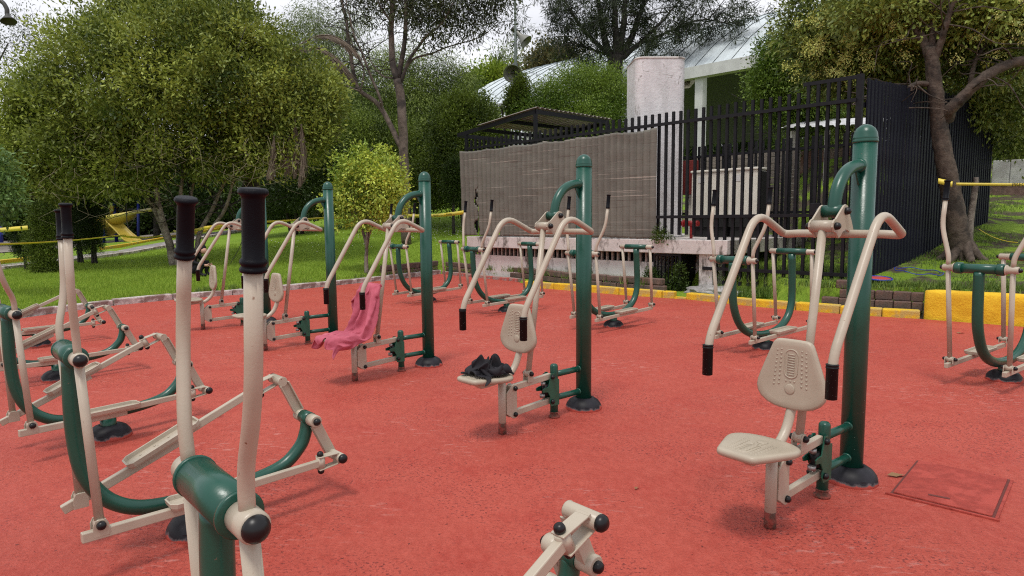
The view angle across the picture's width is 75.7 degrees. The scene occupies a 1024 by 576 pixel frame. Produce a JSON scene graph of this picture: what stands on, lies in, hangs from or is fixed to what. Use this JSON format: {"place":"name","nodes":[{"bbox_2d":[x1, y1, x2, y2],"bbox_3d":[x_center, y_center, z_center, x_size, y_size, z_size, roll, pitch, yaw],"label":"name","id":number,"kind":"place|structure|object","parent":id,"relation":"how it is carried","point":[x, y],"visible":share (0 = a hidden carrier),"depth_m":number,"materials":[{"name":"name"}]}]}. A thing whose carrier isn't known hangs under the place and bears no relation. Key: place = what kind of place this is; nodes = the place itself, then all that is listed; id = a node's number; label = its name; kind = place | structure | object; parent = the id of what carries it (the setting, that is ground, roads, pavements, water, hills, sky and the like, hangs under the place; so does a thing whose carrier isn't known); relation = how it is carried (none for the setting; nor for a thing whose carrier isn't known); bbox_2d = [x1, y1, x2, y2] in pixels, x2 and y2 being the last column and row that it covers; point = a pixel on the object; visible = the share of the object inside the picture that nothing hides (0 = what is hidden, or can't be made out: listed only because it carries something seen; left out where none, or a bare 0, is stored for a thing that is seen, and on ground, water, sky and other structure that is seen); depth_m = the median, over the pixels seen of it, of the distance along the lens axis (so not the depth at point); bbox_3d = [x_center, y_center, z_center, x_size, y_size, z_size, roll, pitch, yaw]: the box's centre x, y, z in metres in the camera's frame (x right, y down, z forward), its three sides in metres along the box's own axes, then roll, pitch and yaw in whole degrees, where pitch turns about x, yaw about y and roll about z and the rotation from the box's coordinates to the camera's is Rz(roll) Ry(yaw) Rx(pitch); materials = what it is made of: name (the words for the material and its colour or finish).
{"place":"outdoors","nodes":[
{"label":"outdoors","id":0,"kind":"place"},
{"bbox_2d":[0,226,27,231],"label":"warning tape","id":1,"kind":"object","parent":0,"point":[17,228],"visible":0.98,"depth_m":15.08,"materials":[{"name":"yellow plastic"}]},
{"bbox_2d":[0,229,205,251],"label":"playground ground","id":2,"kind":"structure","parent":0,"point":[3,248],"depth_m":32.53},
{"bbox_2d":[94,199,142,242],"bbox_3d":[-18.793,-3.355,32.453,3.381,2.435,2.706,2,6,20],"label":"spiral slide","id":3,"kind":"object","parent":2,"relation":"on","point":[117,225],"visible":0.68,"depth_m":31.84,"materials":[{"name":"yellow plastic"}]},
{"bbox_2d":[0,133,276,237],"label":"dark tree","id":4,"kind":"object","parent":2,"relation":"on","point":[200,195],"visible":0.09,"depth_m":31.19,"materials":[{"name":"green plant"}]},
{"bbox_2d":[1,230,233,265],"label":"path","id":5,"kind":"structure","parent":0,"point":[142,247],"depth_m":25.03,"materials":[{"name":"grey concrete"}]},
{"bbox_2d":[0,274,1023,575],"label":"red paving","id":6,"kind":"structure","parent":0,"point":[436,474],"depth_m":4.04,"materials":[{"name":"rubber"}]},
{"bbox_2d":[21,289,105,347],"bbox_3d":[-5.465,-0.065,7.658,0.507,1.489,1.152,4,8,40],"label":"cross trainer","id":7,"kind":"object","parent":6,"relation":"on","point":[30,331],"visible":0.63,"depth_m":7.79,"materials":[{"name":"green paint"}]},
{"bbox_2d":[0,305,143,382],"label":"cross trainer","id":8,"kind":"object","parent":6,"relation":"on","point":[52,374],"visible":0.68,"depth_m":6.08,"materials":[{"name":"green paint"}]},
{"bbox_2d":[0,263,212,442],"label":"cross trainer","id":9,"kind":"object","parent":6,"relation":"on","point":[109,428],"visible":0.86,"depth_m":4.09,"materials":[{"name":"metal"}]},
{"bbox_2d":[51,203,347,543],"bbox_3d":[-1.386,0.372,3.017,1.152,1.489,0.507,-6,8,-43],"label":"cross trainer","id":10,"kind":"object","parent":6,"relation":"on","point":[72,356],"visible":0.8,"depth_m":2.76,"materials":[{"name":"metal"}]},
{"bbox_2d":[174,198,276,329],"bbox_3d":[-3.840,-0.397,8.833,1.284,1.875,0.625,-5,7,-37],"label":"pull down seat machine","id":11,"kind":"object","parent":6,"relation":"on","point":[206,311],"visible":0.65,"depth_m":8.82,"materials":[{"name":"metal"}]},
{"bbox_2d":[232,182,337,350],"bbox_3d":[-2.494,-0.262,7.393,1.284,1.875,0.625,-6,8,-44],"label":"pull down seat machine","id":12,"kind":"object","parent":6,"relation":"on","point":[276,291],"visible":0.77,"depth_m":7.49,"materials":[{"name":"metal"}]},
{"bbox_2d":[322,172,442,380],"bbox_3d":[-1.173,-0.129,5.971,0.625,1.875,1.284,5,8,44],"label":"pull down seat machine","id":13,"kind":"object","parent":6,"relation":"on","point":[396,222],"visible":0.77,"depth_m":6.14,"materials":[{"name":"metal"}]},
{"bbox_2d":[311,282,381,359],"bbox_3d":[-1.436,0.264,5.734,0.376,0.596,0.571,5,8,44],"label":"sweatshirt","id":14,"kind":"object","parent":13,"relation":"on","point":[360,327],"visible":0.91,"depth_m":5.73,"materials":[{"name":"pink fabric"}]},
{"bbox_2d":[171,187,609,575],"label":"cross trainer","id":15,"kind":"object","parent":6,"relation":"on","point":[224,510],"visible":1,"depth_m":1.24,"materials":[{"name":"metal"}]},
{"bbox_2d":[389,203,462,301],"bbox_3d":[-1.487,-0.596,11.375,0.681,1.703,1.260,5,8,44],"label":"air walker","id":16,"kind":"object","parent":6,"relation":"on","point":[412,292],"visible":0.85,"depth_m":11.21,"materials":[{"name":"metal"}]},
{"bbox_2d":[461,200,544,312],"bbox_3d":[-0.127,-0.469,10.010,1.260,1.703,0.681,-6,8,-40],"label":"air walker","id":17,"kind":"object","parent":6,"relation":"on","point":[505,300],"visible":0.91,"depth_m":9.86,"materials":[{"name":"metal"}]},
{"bbox_2d":[457,154,601,434],"bbox_3d":[0.162,0.012,4.479,1.284,1.875,0.625,-6,8,-44],"label":"pull down seat machine","id":18,"kind":"object","parent":6,"relation":"on","point":[518,336],"visible":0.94,"depth_m":4.55,"materials":[{"name":"metal"}]},
{"bbox_2d":[460,353,513,386],"bbox_3d":[-0.158,0.501,4.216,0.307,0.161,0.298,-6,8,-44],"label":"garment","id":19,"kind":"object","parent":18,"relation":"on","point":[487,368],"visible":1,"depth_m":4.17,"materials":[{"name":"black fabric"}]},
{"bbox_2d":[564,194,654,327],"bbox_3d":[1.285,-0.329,8.517,1.260,1.703,0.681,-6,8,-43],"label":"air walker","id":20,"kind":"object","parent":6,"relation":"on","point":[600,313],"visible":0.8,"depth_m":8.54,"materials":[{"name":"metal"}]},
{"bbox_2d":[708,187,815,350],"bbox_3d":[2.670,-0.183,6.963,1.260,1.703,0.681,-5,7,-38],"label":"air walker","id":21,"kind":"object","parent":6,"relation":"on","point":[760,340],"visible":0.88,"depth_m":6.85,"materials":[{"name":"metal"}]},
{"bbox_2d":[702,124,905,529],"bbox_3d":[1.413,0.141,3.110,1.284,1.875,0.625,-5,8,-40],"label":"pull down seat machine","id":22,"kind":"object","parent":6,"relation":"on","point":[792,380],"visible":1,"depth_m":3.12,"materials":[{"name":"green paint"}]},
{"bbox_2d":[887,472,903,476],"bbox_3d":[2.076,1.007,3.564,0.100,0.009,0.042,-1,6,0],"label":"fallen leaf","id":23,"kind":"object","parent":6,"relation":"on","point":[894,474],"visible":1,"depth_m":3.56,"materials":[{"name":"brown plant"}]},
{"bbox_2d":[885,460,1012,521],"bbox_3d":[2.272,1.026,3.409,0.469,0.020,0.623,5,8,42],"label":"floor hatch","id":24,"kind":"object","parent":6,"relation":"on","point":[977,494],"visible":1,"depth_m":3.35,"materials":[{"name":"red rubber"}]},
{"bbox_2d":[939,180,1023,383],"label":"air walker","id":25,"kind":"object","parent":6,"relation":"on","point":[1006,371],"visible":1,"depth_m":5.35,"materials":[{"name":"metal"}]},
{"bbox_2d":[0,156,1023,318],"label":"lawn ground","id":26,"kind":"structure","parent":0,"point":[1014,223],"depth_m":15.31,"materials":[{"name":"green plant"}]},
{"bbox_2d":[0,226,4,242],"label":"blue post","id":27,"kind":"object","parent":26,"relation":"on","point":[1,237],"visible":0.62,"depth_m":35.11,"materials":[{"name":"blue paint"}]},
{"bbox_2d":[0,0,17,25],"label":"gooseneck lamp","id":28,"kind":"object","parent":26,"relation":"on","point":[7,19],"visible":1,"depth_m":14.43,"materials":[{"name":"grey metal"}]},
{"bbox_2d":[0,192,40,269],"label":"column shrub","id":29,"kind":"object","parent":26,"relation":"on","point":[14,236],"visible":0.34,"depth_m":16.99,"materials":[{"name":"green plant"}]},
{"bbox_2d":[0,144,40,255],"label":"leafy young tree","id":30,"kind":"object","parent":26,"relation":"on","point":[8,191],"visible":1,"depth_m":11.35,"materials":[{"name":"green plant"}]},
{"bbox_2d":[0,231,173,244],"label":"warning tape","id":31,"kind":"object","parent":30,"relation":"attached to","point":[143,237],"visible":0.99,"depth_m":13.33,"materials":[{"name":"yellow plastic"}]},
{"bbox_2d":[0,0,62,77],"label":"thin branch tree","id":32,"kind":"object","parent":26,"relation":"on","point":[14,34],"visible":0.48,"depth_m":23.15,"materials":[{"name":"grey plant"}]},
{"bbox_2d":[17,197,59,273],"bbox_3d":[-11.703,-1.212,16.395,1.228,2.124,1.080,-1,6,0],"label":"column shrub","id":33,"kind":"object","parent":26,"relation":"on","point":[43,231],"visible":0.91,"depth_m":16.24,"materials":[{"name":"green plant"}]},
{"bbox_2d":[53,184,88,262],"bbox_3d":[-12.737,-2.142,19.287,1.231,2.914,1.182,-1,6,0],"label":"column shrub","id":34,"kind":"object","parent":26,"relation":"on","point":[80,258],"visible":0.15,"depth_m":19.21,"materials":[{"name":"green plant"}]},
{"bbox_2d":[71,188,111,263],"bbox_3d":[-12.117,-2.006,18.965,1.197,2.710,1.261,-1,6,0],"label":"column shrub","id":35,"kind":"object","parent":26,"relation":"on","point":[92,230],"visible":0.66,"depth_m":18.87,"materials":[{"name":"green plant"}]},
{"bbox_2d":[0,227,221,263],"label":"playground kerb","id":36,"kind":"structure","parent":26,"relation":"on","point":[3,261],"depth_m":27.32,"materials":[{"name":"grey concrete"}]},
{"bbox_2d":[2,230,240,268],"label":"path kerb","id":37,"kind":"structure","parent":26,"relation":"on","point":[110,254],"depth_m":22.30,"materials":[{"name":"grey concrete"}]},
{"bbox_2d":[106,208,151,218],"bbox_3d":[-11.891,-2.297,20.359,4.677,0.349,0.018,4,8,40],"label":"warning tape","id":38,"kind":"object","parent":26,"relation":"on","point":[123,213],"visible":0.57,"depth_m":20.21,"materials":[{"name":"yellow plastic"}]},
{"bbox_2d":[0,0,363,265],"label":"spreading tree","id":39,"kind":"object","parent":26,"relation":"on","point":[66,126],"visible":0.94,"depth_m":16.28,"materials":[{"name":"green plant"}]},
{"bbox_2d":[173,216,378,232],"bbox_3d":[-7.177,-1.835,18.787,7.366,0.519,4.706,-1,6,0],"label":"warning tape","id":40,"kind":"object","parent":39,"relation":"attached to","point":[219,226],"visible":0.3,"depth_m":19.31,"materials":[{"name":"yellow plastic"}]},
{"bbox_2d":[0,172,383,240],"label":"back hedge","id":41,"kind":"object","parent":26,"relation":"on","point":[147,228],"visible":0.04,"depth_m":39.07,"materials":[{"name":"green plant"}]},
{"bbox_2d":[22,270,440,317],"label":"lawn kerb","id":42,"kind":"structure","parent":26,"relation":"on","point":[111,302],"depth_m":12.40,"materials":[{"name":"grey concrete"}]},
{"bbox_2d":[225,136,347,234],"bbox_3d":[-8.523,-4.300,25.177,4.564,4.628,3.685,2,7,26],"label":"dark shrub","id":43,"kind":"object","parent":26,"relation":"on","point":[295,200],"visible":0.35,"depth_m":24.59,"materials":[{"name":"green plant"}]},
{"bbox_2d":[191,270,407,291],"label":"kerb weeds","id":44,"kind":"object","parent":26,"relation":"on","point":[217,289],"visible":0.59,"depth_m":12.98,"materials":[{"name":"green plant"}]},
{"bbox_2d":[242,34,362,188],"bbox_3d":[-6.107,-4.217,17.768,3.754,5.807,3.295,-1,6,0],"label":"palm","id":45,"kind":"object","parent":26,"relation":"on","point":[344,69],"visible":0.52,"depth_m":16.54,"materials":[{"name":"green plant"}]},
{"bbox_2d":[272,0,383,220],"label":"feathery tree","id":46,"kind":"object","parent":26,"relation":"on","point":[320,31],"visible":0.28,"depth_m":31.66,"materials":[{"name":"green plant"}]},
{"bbox_2d":[297,98,418,223],"bbox_3d":[-6.364,-5.189,26.517,5.438,5.490,4.307,-1,6,0],"label":"thuja","id":47,"kind":"object","parent":26,"relation":"on","point":[360,132],"visible":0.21,"depth_m":26.16,"materials":[{"name":"green plant"}]},
{"bbox_2d":[312,138,417,273],"bbox_3d":[-3.469,-1.946,15.738,2.534,3.268,1.802,-1,6,0],"label":"young fig tree","id":48,"kind":"object","parent":26,"relation":"on","point":[363,177],"visible":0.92,"depth_m":15.47,"materials":[{"name":"green plant"}]},
{"bbox_2d":[299,65,509,156],"bbox_3d":[-8.075,-9.644,41.228,16.629,9.462,9.140,-1,6,0],"label":"shade tree","id":49,"kind":"object","parent":26,"relation":"on","point":[391,112],"visible":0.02,"depth_m":39.09,"materials":[{"name":"green plant"}]},
{"bbox_2d":[371,103,446,223],"bbox_3d":[-3.913,-4.789,25.526,4.417,4.720,3.318,4,7,36],"label":"thuja","id":50,"kind":"object","parent":26,"relation":"on","point":[411,135],"visible":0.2,"depth_m":25.16,"materials":[{"name":"green plant"}]},
{"bbox_2d":[340,23,501,209],"bbox_3d":[-4.630,-7.919,30.573,8.516,8.683,5.341,-1,6,0],"label":"drooping tree","id":51,"kind":"object","parent":26,"relation":"on","point":[412,94],"visible":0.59,"depth_m":29.80,"materials":[{"name":"green plant"}]},
{"bbox_2d":[309,0,533,244],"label":"tall tree","id":52,"kind":"object","parent":26,"relation":"on","point":[442,14],"visible":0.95,"depth_m":20.27,"materials":[{"name":"brown plant"}]},
{"bbox_2d":[437,152,460,234],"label":"dark tree","id":53,"kind":"object","parent":26,"relation":"on","point":[451,185],"visible":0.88,"depth_m":22.54,"materials":[{"name":"green plant"}]},
{"bbox_2d":[408,77,513,224],"bbox_3d":[-1.768,-5.028,24.359,4.538,5.448,4.231,-1,6,0],"label":"thuja","id":54,"kind":"object","parent":26,"relation":"on","point":[466,112],"visible":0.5,"depth_m":23.93,"materials":[{"name":"green plant"}]},
{"bbox_2d":[442,271,520,281],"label":"kerb","id":55,"kind":"structure","parent":26,"relation":"on","point":[494,277],"depth_m":15.69,"materials":[{"name":"concrete"}]},
{"bbox_2d":[454,40,521,88],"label":"tree","id":56,"kind":"object","parent":26,"relation":"on","point":[493,69],"visible":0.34,"depth_m":57.37,"materials":[{"name":"green plant"}]},
{"bbox_2d":[482,25,531,138],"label":"tree","id":57,"kind":"object","parent":26,"relation":"on","point":[507,49],"visible":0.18,"depth_m":59.76,"materials":[{"name":"green plant"}]},
{"bbox_2d":[497,64,533,144],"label":"dark thuja","id":58,"kind":"object","parent":26,"relation":"on","point":[517,87],"visible":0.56,"depth_m":21.73,"materials":[{"name":"green plant"}]},
{"bbox_2d":[503,1,531,144],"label":"lamp pole","id":59,"kind":"object","parent":26,"relation":"on","point":[524,40],"visible":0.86,"depth_m":25.14,"materials":[{"name":"grey metal"}]},
{"bbox_2d":[380,261,666,290],"bbox_3d":[0.412,-0.338,14.983,7.278,0.289,2.270,3,7,34],"label":"brick edging","id":60,"kind":"object","parent":26,"relation":"on","point":[658,283],"visible":0.43,"depth_m":13.94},
{"bbox_2d":[486,264,649,285],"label":"wall weeds","id":61,"kind":"object","parent":60,"relation":"on","point":[510,270],"depth_m":14.13,"materials":[{"name":"green plant"}]},
{"bbox_2d":[511,31,589,141],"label":"tree","id":62,"kind":"object","parent":26,"relation":"on","point":[544,54],"visible":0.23,"depth_m":55.21,"materials":[{"name":"green plant"}]},
{"bbox_2d":[501,49,627,141],"bbox_3d":[1.976,-5.097,22.342,5.321,5.988,3.782,-1,6,0],"label":"garden shrub","id":63,"kind":"object","parent":26,"relation":"on","point":[592,90],"visible":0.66,"depth_m":21.62,"materials":[{"name":"green plant"}]},
{"bbox_2d":[467,234,807,285],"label":"raised platform","id":64,"kind":"structure","parent":26,"relation":"on","point":[505,251],"depth_m":13.43,"materials":[{"name":"white paint"}]},
{"bbox_2d":[457,106,611,150],"bbox_3d":[0.564,-2.906,17.100,2.818,2.905,2.923,5,8,45],"label":"metal canopy","id":65,"kind":"object","parent":64,"relation":"on","point":[536,119],"visible":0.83,"depth_m":16.49,"materials":[{"name":"black metal"}]},
{"bbox_2d":[627,56,684,236],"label":"white pillar","id":66,"kind":"structure","parent":64,"relation":"on","point":[655,85],"depth_m":13.36,"materials":[{"name":"paint"}]},
{"bbox_2d":[649,222,675,248],"bbox_3d":[2.822,-0.993,12.408,0.524,0.527,0.450,-1,6,0],"label":"fence plant","id":67,"kind":"object","parent":64,"relation":"on","point":[657,236],"visible":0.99,"depth_m":12.38,"materials":[{"name":"green plant"}]},
{"bbox_2d":[653,254,695,289],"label":"barred gate","id":68,"kind":"structure","parent":64,"relation":"attached to","point":[689,260],"depth_m":12.50,"materials":[{"name":"black metal"}]},
{"bbox_2d":[682,160,698,236],"bbox_3d":[3.789,-1.904,14.117,0.320,1.620,0.200,5,8,45],"label":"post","id":69,"kind":"object","parent":64,"relation":"on","point":[690,180],"visible":0.35,"depth_m":14.02,"materials":[{"name":"red"}]},
{"bbox_2d":[691,169,729,235],"bbox_3d":[4.156,-1.741,13.570,0.795,1.340,0.540,5,8,45],"label":"equipment cabinet","id":70,"kind":"object","parent":64,"relation":"on","point":[721,201],"visible":0.28,"depth_m":13.39,"materials":[{"name":"white metal"}]},
{"bbox_2d":[697,150,800,231],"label":"board wall","id":71,"kind":"structure","parent":64,"relation":"on","point":[772,174],"depth_m":13.72,"materials":[{"name":"white wood"}]},
{"bbox_2d":[728,167,770,236],"bbox_3d":[4.678,-1.693,13.055,0.635,1.340,0.545,5,8,45],"label":"equipment cabinet","id":72,"kind":"object","parent":64,"relation":"on","point":[755,190],"visible":0.38,"depth_m":12.85,"materials":[{"name":"white metal"}]},
{"bbox_2d":[682,132,853,237],"bbox_3d":[4.960,-2.011,13.474,3.715,1.940,0.068,5,8,45],"label":"fence","id":73,"kind":"object","parent":64,"relation":"on","point":[782,150],"visible":0.31,"depth_m":12.97,"materials":[{"name":"black paint"}]},
{"bbox_2d":[487,0,789,132],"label":"conifer tree","id":74,"kind":"object","parent":26,"relation":"on","point":[617,48],"visible":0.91,"depth_m":34.23,"materials":[{"name":"green plant"}]},
{"bbox_2d":[465,73,864,287],"bbox_3d":[2.071,-1.784,13.207,9.033,3.460,0.126,5,8,45],"label":"bar fence","id":75,"kind":"object","parent":26,"relation":"on","point":[838,102],"visible":0.62,"depth_m":11.26,"materials":[{"name":"black metal"}]},
{"bbox_2d":[406,210,463,217],"bbox_3d":[-2.196,-2.011,18.061,0.017,0.154,5.512,-3,6,-23],"label":"warning tape","id":76,"kind":"object","parent":75,"relation":"attached to","point":[444,214],"visible":0.68,"depth_m":17.12,"materials":[{"name":"yellow plastic"}]},
{"bbox_2d":[459,128,656,238],"bbox_3d":[0.731,-2.150,14.401,5.604,2.085,0.117,5,8,45],"label":"tarpaulin","id":77,"kind":"object","parent":75,"relation":"attached to","point":[522,183],"visible":0.88,"depth_m":14.04,"materials":[{"name":"grey fabric"}]},
{"bbox_2d":[640,258,692,290],"bbox_3d":[2.903,-0.173,12.491,1.077,0.841,0.567,3,7,29],"label":"creeper","id":78,"kind":"object","parent":26,"relation":"on","point":[675,277],"visible":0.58,"depth_m":12.31,"materials":[{"name":"green plant"}]},
{"bbox_2d":[522,116,819,170],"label":"hedge","id":79,"kind":"object","parent":26,"relation":"on","point":[739,147],"visible":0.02,"depth_m":71.11,"materials":[{"name":"green plant"}]},
{"bbox_2d":[683,284,740,295],"bbox_3d":[3.548,0.064,11.671,1.122,0.268,0.368,5,8,45],"label":"rubble lump","id":80,"kind":"object","parent":26,"relation":"on","point":[707,289],"visible":0.51,"depth_m":11.63,"materials":[{"name":"white stone"}]},
{"bbox_2d":[525,280,919,318],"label":"yellow kerb","id":81,"kind":"structure","parent":26,"relation":"on","point":[874,311],"depth_m":10.55,"materials":[{"name":"yellow concrete"}]},
{"bbox_2d":[478,1,1014,155],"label":"arched roof hall","id":82,"kind":"structure","parent":26,"relation":"on","point":[711,78],"depth_m":37.60,"materials":[{"name":"white metal"}]},
{"bbox_2d":[702,283,823,297],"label":"fence weeds","id":83,"kind":"object","parent":26,"relation":"on","point":[765,292],"visible":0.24,"depth_m":11.08,"materials":[{"name":"green plant"}]},
{"bbox_2d":[726,262,846,277],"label":"fence weeds","id":84,"kind":"object","parent":26,"relation":"on","point":[805,269],"visible":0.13,"depth_m":11.19,"materials":[{"name":"green plant"}]},
{"bbox_2d":[731,19,853,155],"bbox_3d":[7.174,-4.725,16.704,3.182,4.219,2.753,-1,6,0],"label":"light green tree","id":85,"kind":"object","parent":26,"relation":"on","point":[765,79],"visible":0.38,"depth_m":16.37,"materials":[{"name":"green plant"}]},
{"bbox_2d":[781,118,919,183],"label":"shed","id":86,"kind":"structure","parent":26,"relation":"on","point":[822,123],"depth_m":15.99,"materials":[{"name":"white paint"}]},
{"bbox_2d":[800,84,906,148],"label":"yellow tree","id":87,"kind":"object","parent":26,"relation":"on","point":[852,128],"visible":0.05,"depth_m":18.50,"materials":[{"name":"green plant"}]},
{"bbox_2d":[709,164,1023,293],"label":"slope grass","id":88,"kind":"structure","parent":26,"relation":"on","point":[806,283],"depth_m":11.24,"materials":[{"name":"green plant"}]},
{"bbox_2d":[821,279,924,311],"bbox_3d":[5.260,0.094,9.647,1.313,0.386,0.252,4,8,39],"label":"paver stack","id":89,"kind":"object","parent":26,"relation":"on","point":[908,300],"visible":0.56,"depth_m":9.45,"materials":[{"name":"grey concrete"}]},
{"bbox_2d":[872,275,892,280],"bbox_3d":[5.571,-0.146,9.993,0.368,0.028,0.368,-1,12,0],"label":"plastic disc","id":90,"kind":"object","parent":26,"relation":"on","point":[876,278],"visible":0.65,"depth_m":9.94,"materials":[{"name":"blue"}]},
{"bbox_2d":[761,0,1023,262],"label":"flowering tree","id":91,"kind":"object","parent":26,"relation":"on","point":[914,44],"visible":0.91,"depth_m":11.23,"materials":[{"name":"green plant"}]},
{"bbox_2d":[894,267,943,275],"bbox_3d":[6.347,-0.263,10.293,0.672,0.036,0.672,2,11,0],"label":"plastic hoop","id":92,"kind":"object","parent":26,"relation":"on","point":[917,268],"visible":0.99,"depth_m":10.23,"materials":[{"name":"blue plastic"}]},
{"bbox_2d":[821,277,1023,292],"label":"slope weeds","id":93,"kind":"object","parent":26,"relation":"on","point":[941,284],"visible":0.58,"depth_m":9.26,"materials":[{"name":"green plant"}]},
{"bbox_2d":[863,78,992,274],"bbox_3d":[7.650,-1.970,11.944,5.884,3.319,0.113,-5,8,-38],"label":"board fence","id":94,"kind":"object","parent":26,"relation":"on","point":[973,156],"visible":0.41,"depth_m":11.24,"materials":[{"name":"black metal"}]},
{"bbox_2d":[938,178,952,186],"bbox_3d":[7.165,-1.746,10.902,0.202,0.150,0.014,4,8,40],"label":"warning tape","id":95,"kind":"object","parent":94,"relation":"attached to","point":[940,181],"visible":0.64,"depth_m":10.93,"materials":[{"name":"yellow plastic"}]},
{"bbox_2d":[956,183,1023,185],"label":"warning tape","id":96,"kind":"object","parent":94,"relation":"attached to","point":[992,184],"visible":1,"depth_m":10.62,"materials":[{"name":"yellow plastic"}]},
{"bbox_2d":[979,229,1017,242],"bbox_3d":[7.754,-0.838,10.527,0.003,0.212,0.710,-2,6,-10],"label":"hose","id":97,"kind":"object","parent":94,"relation":"attached to","point":[997,238],"visible":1,"depth_m":10.53,"materials":[{"name":"green rubber"}]},
{"bbox_2d":[966,177,978,235],"bbox_3d":[7.978,-1.198,11.437,0.147,1.430,0.117,-1,6,0],"label":"wooden stake","id":98,"kind":"object","parent":26,"relation":"on","point":[971,210],"visible":0.68,"depth_m":11.38,"materials":[{"name":"grey wood"}]},
{"bbox_2d":[924,290,1023,326],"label":"yellow wall","id":99,"kind":"structure","parent":26,"relation":"on","point":[935,305],"depth_m":8.69,"materials":[{"name":"paint"}]},
{"bbox_2d":[990,159,1023,194],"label":"grey block wall","id":100,"kind":"structure","parent":26,"relation":"on","point":[1004,172],"depth_m":16.95,"materials":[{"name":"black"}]},
{"bbox_2d":[992,90,1023,166],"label":"dark leaning tree","id":101,"kind":"object","parent":26,"relation":"on","point":[1004,155],"visible":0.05,"depth_m":17.70,"materials":[{"name":"green plant"}]},
{"bbox_2d":[0,0,1023,135],"label":"sky","id":102,"kind":"structure","parent":0,"point":[533,12],"materials":[{"name":"white"}]},
{"bbox_2d":[681,220,699,238],"bbox_3d":[3.454,-1.138,12.789,0.350,0.374,0.148,5,8,45],"label":"red pipe","id":103,"kind":"object","parent":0,"point":[689,224],"visible":0.73,"depth_m":12.75,"materials":[{"name":"red metal"}]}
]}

